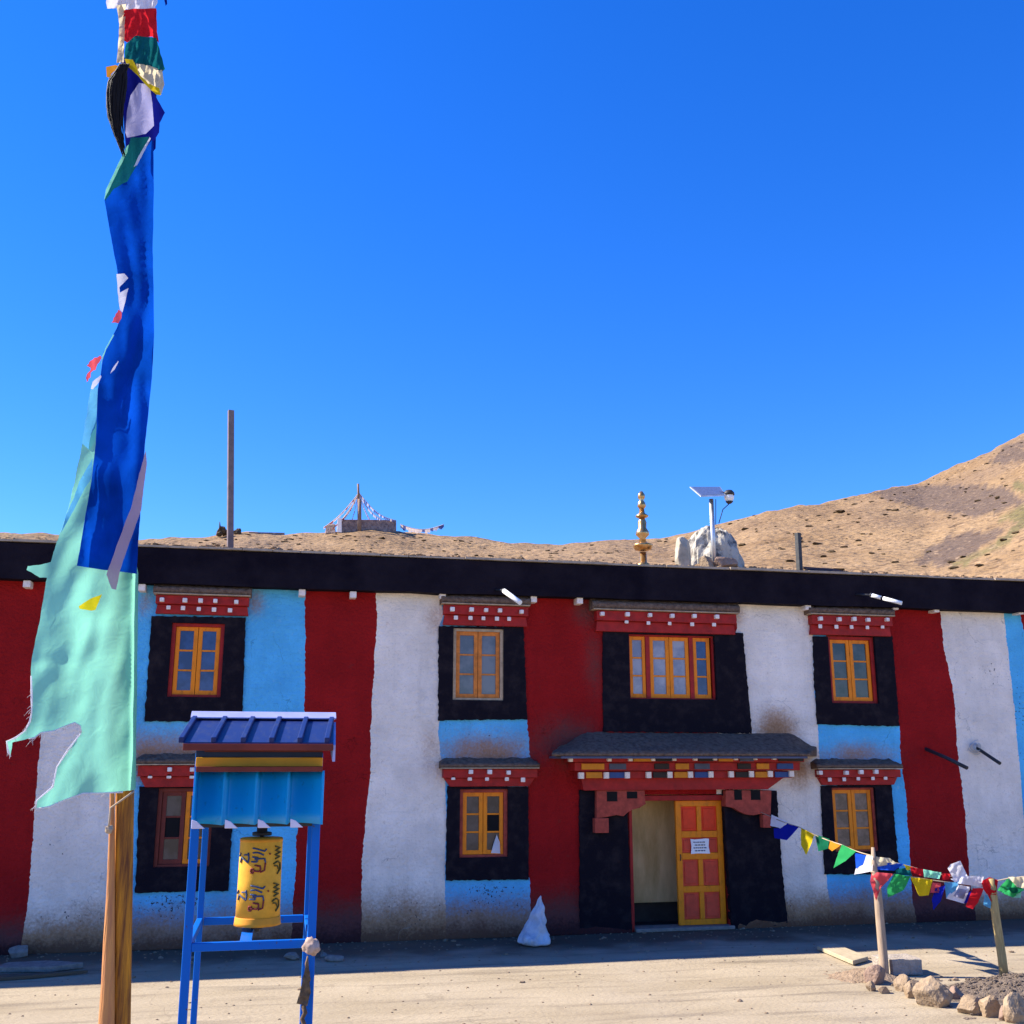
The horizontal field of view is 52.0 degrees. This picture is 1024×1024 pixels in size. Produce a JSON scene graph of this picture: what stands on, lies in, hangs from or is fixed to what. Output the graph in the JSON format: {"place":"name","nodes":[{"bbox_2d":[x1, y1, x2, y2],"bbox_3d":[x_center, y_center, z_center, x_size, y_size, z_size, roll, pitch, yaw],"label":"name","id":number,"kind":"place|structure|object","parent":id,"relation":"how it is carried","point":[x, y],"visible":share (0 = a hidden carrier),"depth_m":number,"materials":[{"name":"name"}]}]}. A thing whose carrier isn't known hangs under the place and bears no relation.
{"place":"outdoors","nodes":[
{"label":"outdoors","id":0,"kind":"place"},
{"bbox_2d":[0,919,1023,1023],"bbox_3d":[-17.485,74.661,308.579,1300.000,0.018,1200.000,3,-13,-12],"label":"ground","id":1,"kind":"structure","parent":0,"point":[622,988],"depth_m":10.74,"materials":[{"name":"beige soil"}]},
{"bbox_2d":[8,945,27,957],"bbox_3d":[-5.672,5.055,12.092,0.213,0.128,0.223,3,-13,-12],"label":"rubble stone","id":2,"kind":"object","parent":1,"relation":"on","point":[19,951],"visible":1,"depth_m":12.02,"materials":[{"name":"grey stone"}]},
{"bbox_2d":[0,960,82,972],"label":"stone slab","id":3,"kind":"structure","parent":1,"relation":"on","point":[33,966],"depth_m":11.23,"materials":[{"name":"grey stone"}]},
{"bbox_2d":[0,970,87,980],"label":"paving slab","id":4,"kind":"structure","parent":1,"relation":"on","point":[5,977],"depth_m":10.89,"materials":[{"name":"grey concrete"}]},
{"bbox_2d":[6,0,166,1023],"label":"prayer flag mast","id":5,"kind":"object","parent":1,"relation":"on","point":[84,668],"visible":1,"depth_m":5.26,"materials":[{"name":"multicoloured fabric"}]},
{"bbox_2d":[178,711,335,1023],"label":"prayer wheel stand","id":6,"kind":"object","parent":1,"relation":"on","point":[262,772],"visible":0.99,"depth_m":5.59,"materials":[{"name":"blue paint"}]},
{"bbox_2d":[296,936,320,1023],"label":"knotted rag","id":7,"kind":"object","parent":6,"relation":"hanging from","point":[311,946],"visible":1,"depth_m":5.44,"materials":[{"name":"white fabric"}]},
{"bbox_2d":[283,952,298,959],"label":"rubble stone","id":8,"kind":"object","parent":1,"relation":"on","point":[291,955],"visible":1,"depth_m":11.86,"materials":[{"name":"grey stone"}]},
{"bbox_2d":[324,954,343,961],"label":"rubble stone","id":9,"kind":"object","parent":1,"relation":"on","point":[333,958],"visible":1,"depth_m":11.77,"materials":[{"name":"grey stone"}]},
{"bbox_2d":[4,921,1015,1023],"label":"ground pebbles","id":10,"kind":"object","parent":1,"relation":"on","point":[603,937],"visible":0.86,"depth_m":12.22,"materials":[{"name":"stone"}]},
{"bbox_2d":[0,537,1023,954],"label":"monastery building","id":11,"kind":"structure","parent":1,"relation":"on","point":[594,745],"depth_m":14.05,"materials":[{"name":"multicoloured paint"}]},
{"bbox_2d":[153,788,211,867],"bbox_3d":[-4.057,3.902,13.012,0.665,0.937,0.180,3,-13,-12],"label":"window","id":12,"kind":"structure","parent":11,"relation":"in","point":[174,810],"depth_m":12.93,"materials":[{"name":"red paint"}]},
{"bbox_2d":[167,623,224,696],"bbox_3d":[-4.046,1.910,13.481,0.655,0.939,0.180,3,-13,-12],"label":"window","id":13,"kind":"structure","parent":11,"relation":"in","point":[196,654],"depth_m":13.43,"materials":[{"name":"red paint"}]},
{"bbox_2d":[227,410,233,547],"bbox_3d":[-3.895,-0.426,14.525,0.204,2.046,0.093,3,-13,-12],"label":"steel post","id":14,"kind":"object","parent":11,"relation":"on","point":[230,482],"visible":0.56,"depth_m":14.50,"materials":[{"name":"metal"}]},
{"bbox_2d":[453,628,502,699],"bbox_3d":[-0.477,2.071,14.220,0.693,0.958,0.210,3,-13,-12],"label":"window","id":15,"kind":"structure","parent":11,"relation":"in","point":[477,653],"depth_m":14.16,"materials":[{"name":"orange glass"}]},
{"bbox_2d":[459,789,506,857],"bbox_3d":[-0.392,4.078,13.784,0.645,0.859,0.180,3,-13,-12],"label":"window","id":16,"kind":"structure","parent":11,"relation":"in","point":[483,812],"depth_m":13.73,"materials":[{"name":"yellow paint"}]},
{"bbox_2d":[491,835,499,852],"bbox_3d":[-0.213,4.330,13.686,0.123,0.237,0.013,3,-13,-12],"label":"cloth bundle","id":17,"kind":"object","parent":11,"relation":"hanging from","point":[496,847],"visible":1,"depth_m":13.68,"materials":[{"name":"white fabric"}]},
{"bbox_2d":[495,588,521,604],"bbox_3d":[-0.067,1.119,13.923,0.080,0.289,0.610,9,-16,-34],"label":"tube lamp","id":18,"kind":"object","parent":11,"relation":"attached to","point":[514,598],"visible":1,"depth_m":13.82,"materials":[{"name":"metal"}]},
{"bbox_2d":[633,491,652,564],"bbox_3d":[1.931,0.254,15.554,0.298,1.152,0.298,3,-13,-12],"label":"roof finial","id":19,"kind":"object","parent":11,"relation":"on","point":[642,545],"visible":0.95,"depth_m":15.48,"materials":[{"name":"gold metal"}]},
{"bbox_2d":[629,634,715,699],"bbox_3d":[2.227,2.191,14.793,1.282,0.898,0.130,3,-13,-12],"label":"window","id":20,"kind":"structure","parent":11,"relation":"in","point":[661,666],"depth_m":14.77,"materials":[{"name":"red paint"}]},
{"bbox_2d":[675,537,690,565],"bbox_3d":[2.585,0.601,15.790,0.247,0.473,0.193,7,-15,-28],"label":"sandbag","id":21,"kind":"object","parent":11,"relation":"on","point":[682,552],"visible":0.81,"depth_m":15.72,"materials":[{"name":"white fabric"}]},
{"bbox_2d":[690,838,709,853],"bbox_3d":[2.559,4.541,14.263,0.276,0.198,0.013,3,-13,-12],"label":"paper notice","id":22,"kind":"object","parent":11,"relation":"attached to","point":[700,845],"visible":1,"depth_m":14.27,"materials":[{"name":"white paper"}]},
{"bbox_2d":[674,800,726,924],"bbox_3d":[2.559,4.745,14.235,0.675,1.603,0.092,3,-13,-12],"label":"door leaf","id":23,"kind":"structure","parent":11,"relation":"in","point":[701,899],"depth_m":14.23,"materials":[{"name":"yellow paint"}]},
{"bbox_2d":[699,555,713,566],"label":"roof stone","id":24,"kind":"object","parent":11,"relation":"on","point":[706,561],"visible":0.77,"depth_m":15.55,"materials":[{"name":"beige stone"}]},
{"bbox_2d":[690,487,734,561],"bbox_3d":[3.073,0.227,15.928,0.594,1.380,0.384,3,-13,-12],"label":"solar lamp","id":25,"kind":"object","parent":11,"relation":"on","point":[728,495],"visible":0.96,"depth_m":15.95,"materials":[{"name":"metal"}]},
{"bbox_2d":[688,526,744,566],"bbox_3d":[3.135,0.560,16.297,1.038,0.691,0.752,3,-13,-12],"label":"tarp heap","id":26,"kind":"object","parent":11,"relation":"on","point":[700,542],"visible":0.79,"depth_m":16.06,"materials":[{"name":"white fabric"}]},
{"bbox_2d":[713,557,737,566],"bbox_3d":[3.165,0.766,15.628,0.380,0.167,0.256,3,-13,-12],"label":"roof stone","id":27,"kind":"object","parent":11,"relation":"on","point":[725,562],"visible":0.8,"depth_m":15.53,"materials":[{"name":"grey stone"}]},
{"bbox_2d":[794,532,802,569],"bbox_3d":[4.407,0.635,16.075,0.119,0.636,0.074,8,-15,-31],"label":"chimney stub","id":28,"kind":"object","parent":11,"relation":"on","point":[798,550],"visible":0.77,"depth_m":16.04,"materials":[{"name":"grey metal"}]},
{"bbox_2d":[803,567,845,571],"bbox_3d":[4.707,0.881,15.877,0.710,0.212,0.620,3,-13,-12],"label":"slate sheet","id":29,"kind":"object","parent":11,"relation":"on","point":[818,569],"visible":0.5,"depth_m":15.92,"materials":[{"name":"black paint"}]},
{"bbox_2d":[828,636,877,702],"bbox_3d":[4.933,2.319,15.379,0.754,0.970,0.180,3,-13,-12],"label":"window","id":30,"kind":"structure","parent":11,"relation":"in","point":[852,664],"depth_m":15.34,"materials":[{"name":"red paint"}]},
{"bbox_2d":[832,788,877,851],"bbox_3d":[4.798,4.351,14.873,0.680,0.872,0.180,3,-13,-12],"label":"window","id":31,"kind":"structure","parent":11,"relation":"in","point":[853,808],"depth_m":14.83,"materials":[{"name":"yellow paint"}]},
{"bbox_2d":[855,593,901,604],"bbox_3d":[5.253,1.247,15.068,0.680,0.236,0.097,-12,-18,41],"label":"tube lamp","id":32,"kind":"object","parent":11,"relation":"attached to","point":[891,600],"visible":1,"depth_m":15.02,"materials":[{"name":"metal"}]},
{"bbox_2d":[924,747,967,769],"bbox_3d":[6.175,3.505,14.951,0.051,0.317,0.702,8,-15,-29],"label":"drain spout","id":33,"kind":"object","parent":11,"relation":"attached to","point":[945,757],"visible":1,"depth_m":14.92,"materials":[{"name":"metal"}]},
{"bbox_2d":[967,740,1000,764],"bbox_3d":[6.879,3.478,15.209,0.232,0.362,0.481,10,-17,-37],"label":"drain spout","id":34,"kind":"object","parent":11,"relation":"attached to","point":[978,749],"visible":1,"depth_m":15.31,"materials":[{"name":"metal"}]},
{"bbox_2d":[517,896,550,946],"bbox_3d":[0.272,5.041,12.985,0.426,0.546,0.513,3,-13,-12],"label":"sack","id":35,"kind":"object","parent":1,"relation":"on","point":[534,932],"visible":1,"depth_m":12.86,"materials":[{"name":"fabric"}]},
{"bbox_2d":[817,943,867,964],"bbox_3d":[3.816,5.089,12.097,0.291,0.044,1.107,2,-13,-7],"label":"plank","id":36,"kind":"object","parent":1,"relation":"on","point":[852,957],"visible":1,"depth_m":12.00,"materials":[{"name":"beige wood"}]},
{"bbox_2d":[824,968,911,983],"bbox_3d":[3.683,4.819,10.949,1.000,0.105,0.840,3,-13,-12],"label":"soil mound","id":37,"kind":"object","parent":1,"relation":"on","point":[856,975],"visible":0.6,"depth_m":10.85,"materials":[{"name":"brown soil"}]},
{"bbox_2d":[866,981,875,990],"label":"edge stone","id":38,"kind":"object","parent":1,"relation":"on","point":[870,985],"visible":1,"depth_m":10.29,"materials":[{"name":"beige stone"}]},
{"bbox_2d":[864,965,884,984],"bbox_3d":[3.685,4.687,10.645,0.214,0.184,0.151,8,-15,-31],"label":"edge stone","id":39,"kind":"object","parent":1,"relation":"on","point":[875,974],"visible":0.87,"depth_m":10.61,"materials":[{"name":"stone"}]},
{"bbox_2d":[871,847,888,973],"bbox_3d":[3.900,4.258,11.135,0.105,1.338,0.099,3,-13,-12],"label":"stake","id":40,"kind":"object","parent":1,"relation":"on","point":[881,938],"visible":0.86,"depth_m":11.08,"materials":[{"name":"wood"}]},
{"bbox_2d":[760,811,872,874],"bbox_3d":[3.667,4.001,12.738,0.107,0.562,3.124,2,-13,-8],"label":"prayer flag string","id":41,"kind":"object","parent":40,"relation":"hanging from","point":[788,830],"visible":1,"depth_m":12.63,"materials":[{"name":"multicoloured fabric"}]},
{"bbox_2d":[870,871,994,909],"bbox_3d":[4.446,4.006,11.096,1.277,0.380,0.119,-1,-13,5],"label":"prayer flag string","id":42,"kind":"object","parent":40,"relation":"hanging from","point":[954,891],"visible":1,"depth_m":11.10,"materials":[{"name":"multicoloured fabric"}]},
{"bbox_2d":[877,986,889,993],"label":"edge stone","id":43,"kind":"object","parent":1,"relation":"on","point":[882,989],"visible":1,"depth_m":10.19,"materials":[{"name":"beige stone"}]},
{"bbox_2d":[871,953,922,975],"bbox_3d":[4.116,4.827,11.196,0.406,0.167,0.358,3,-13,-12],"label":"concrete block","id":44,"kind":"object","parent":1,"relation":"on","point":[905,963],"depth_m":11.05,"materials":[{"name":"grey concrete"}]},
{"bbox_2d":[893,974,910,991],"bbox_3d":[3.853,4.630,10.329,0.184,0.150,0.121,3,-13,-12],"label":"edge stone","id":45,"kind":"object","parent":1,"relation":"on","point":[900,981],"visible":0.77,"depth_m":10.31,"materials":[{"name":"brown stone"}]},
{"bbox_2d":[903,979,917,997],"bbox_3d":[3.838,4.557,10.043,0.188,0.162,0.119,3,-13,-12],"label":"edge stone","id":46,"kind":"object","parent":1,"relation":"on","point":[908,986],"visible":0.61,"depth_m":10.01,"materials":[{"name":"beige stone"}]},
{"bbox_2d":[912,975,952,1007],"bbox_3d":[3.901,4.439,9.733,0.367,0.256,0.263,3,-13,-12],"label":"edge stone","id":47,"kind":"object","parent":1,"relation":"on","point":[930,991],"visible":1,"depth_m":9.66,"materials":[{"name":"beige stone"}]},
{"bbox_2d":[890,973,1023,1019],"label":"gravel bed","id":48,"kind":"object","parent":1,"relation":"on","point":[999,987],"visible":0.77,"depth_m":10.16,"materials":[{"name":"gravel"}]},
{"bbox_2d":[949,986,963,998],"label":"edge stone","id":49,"kind":"object","parent":48,"relation":"on","point":[956,992],"visible":0.81,"depth_m":9.93,"materials":[{"name":"beige stone"}]},
{"bbox_2d":[988,878,1008,975],"bbox_3d":[5.093,4.381,10.994,0.127,1.033,0.089,3,-13,-12],"label":"stake","id":50,"kind":"object","parent":48,"relation":"in","point":[999,942],"visible":0.88,"depth_m":10.96,"materials":[{"name":"wood"}]},
{"bbox_2d":[876,856,997,894],"bbox_3d":[4.502,3.850,11.126,1.268,0.386,0.097,-1,-13,5],"label":"prayer flag string","id":51,"kind":"object","parent":50,"relation":"hanging from","point":[957,872],"visible":1,"depth_m":11.13,"materials":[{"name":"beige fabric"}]},
{"bbox_2d":[997,876,1023,897],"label":"prayer flag string","id":52,"kind":"object","parent":50,"relation":"hanging from","point":[1013,887],"visible":1,"depth_m":10.98,"materials":[{"name":"green fabric"}]},
{"bbox_2d":[957,994,980,1014],"bbox_3d":[4.115,4.415,9.418,0.222,0.152,0.198,-12,-18,43],"label":"edge stone","id":53,"kind":"object","parent":1,"relation":"on","point":[968,1004],"visible":0.87,"depth_m":9.37,"materials":[{"name":"beige stone"}]},
{"bbox_2d":[978,995,1000,1017],"bbox_3d":[4.242,4.379,9.326,0.194,0.183,0.167,3,-13,-12],"label":"edge stone","id":54,"kind":"object","parent":1,"relation":"on","point":[989,1006],"visible":0.91,"depth_m":9.26,"materials":[{"name":"beige stone"}]},
{"bbox_2d":[999,1005,1004,1020],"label":"edge stone","id":55,"kind":"object","parent":1,"relation":"on","point":[1001,1016],"visible":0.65,"depth_m":9.15,"materials":[{"name":"beige stone"}]},
{"bbox_2d":[1002,992,1023,1023],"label":"edge stone","id":56,"kind":"object","parent":1,"relation":"on","point":[1013,1007],"visible":1,"depth_m":9.07,"materials":[{"name":"beige stone"}]},
{"bbox_2d":[0,433,1023,578],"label":"hillside","id":57,"kind":"structure","parent":0,"point":[938,533],"depth_m":84.03,"materials":[{"name":"beige soil"}]},
{"bbox_2d":[216,522,241,536],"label":"hill cairn","id":58,"kind":"object","parent":57,"relation":"on","point":[221,531],"visible":0.84,"depth_m":97.38,"materials":[{"name":"stone"}]},
{"bbox_2d":[249,532,284,534],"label":"hill wall","id":59,"kind":"structure","parent":57,"relation":"on","point":[271,533],"depth_m":102.72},
{"bbox_2d":[323,484,395,533],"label":"hill shrine","id":60,"kind":"object","parent":57,"relation":"on","point":[343,524],"visible":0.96,"depth_m":103.43,"materials":[{"name":"grey stone"}]},
{"bbox_2d":[400,524,443,533],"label":"hill flag line","id":61,"kind":"object","parent":57,"relation":"on","point":[404,528],"visible":1,"depth_m":108.69,"materials":[{"name":"fabric"}]},
{"bbox_2d":[172,442,1022,570],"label":"hillside shrubs","id":62,"kind":"object","parent":57,"relation":"on","point":[843,569],"visible":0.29,"depth_m":85.32,"materials":[{"name":"brown plant"}]},
{"bbox_2d":[0,0,1023,544],"label":"sky","id":63,"kind":"structure","parent":0,"point":[507,271],"materials":[{"name":"blue"}]}
]}

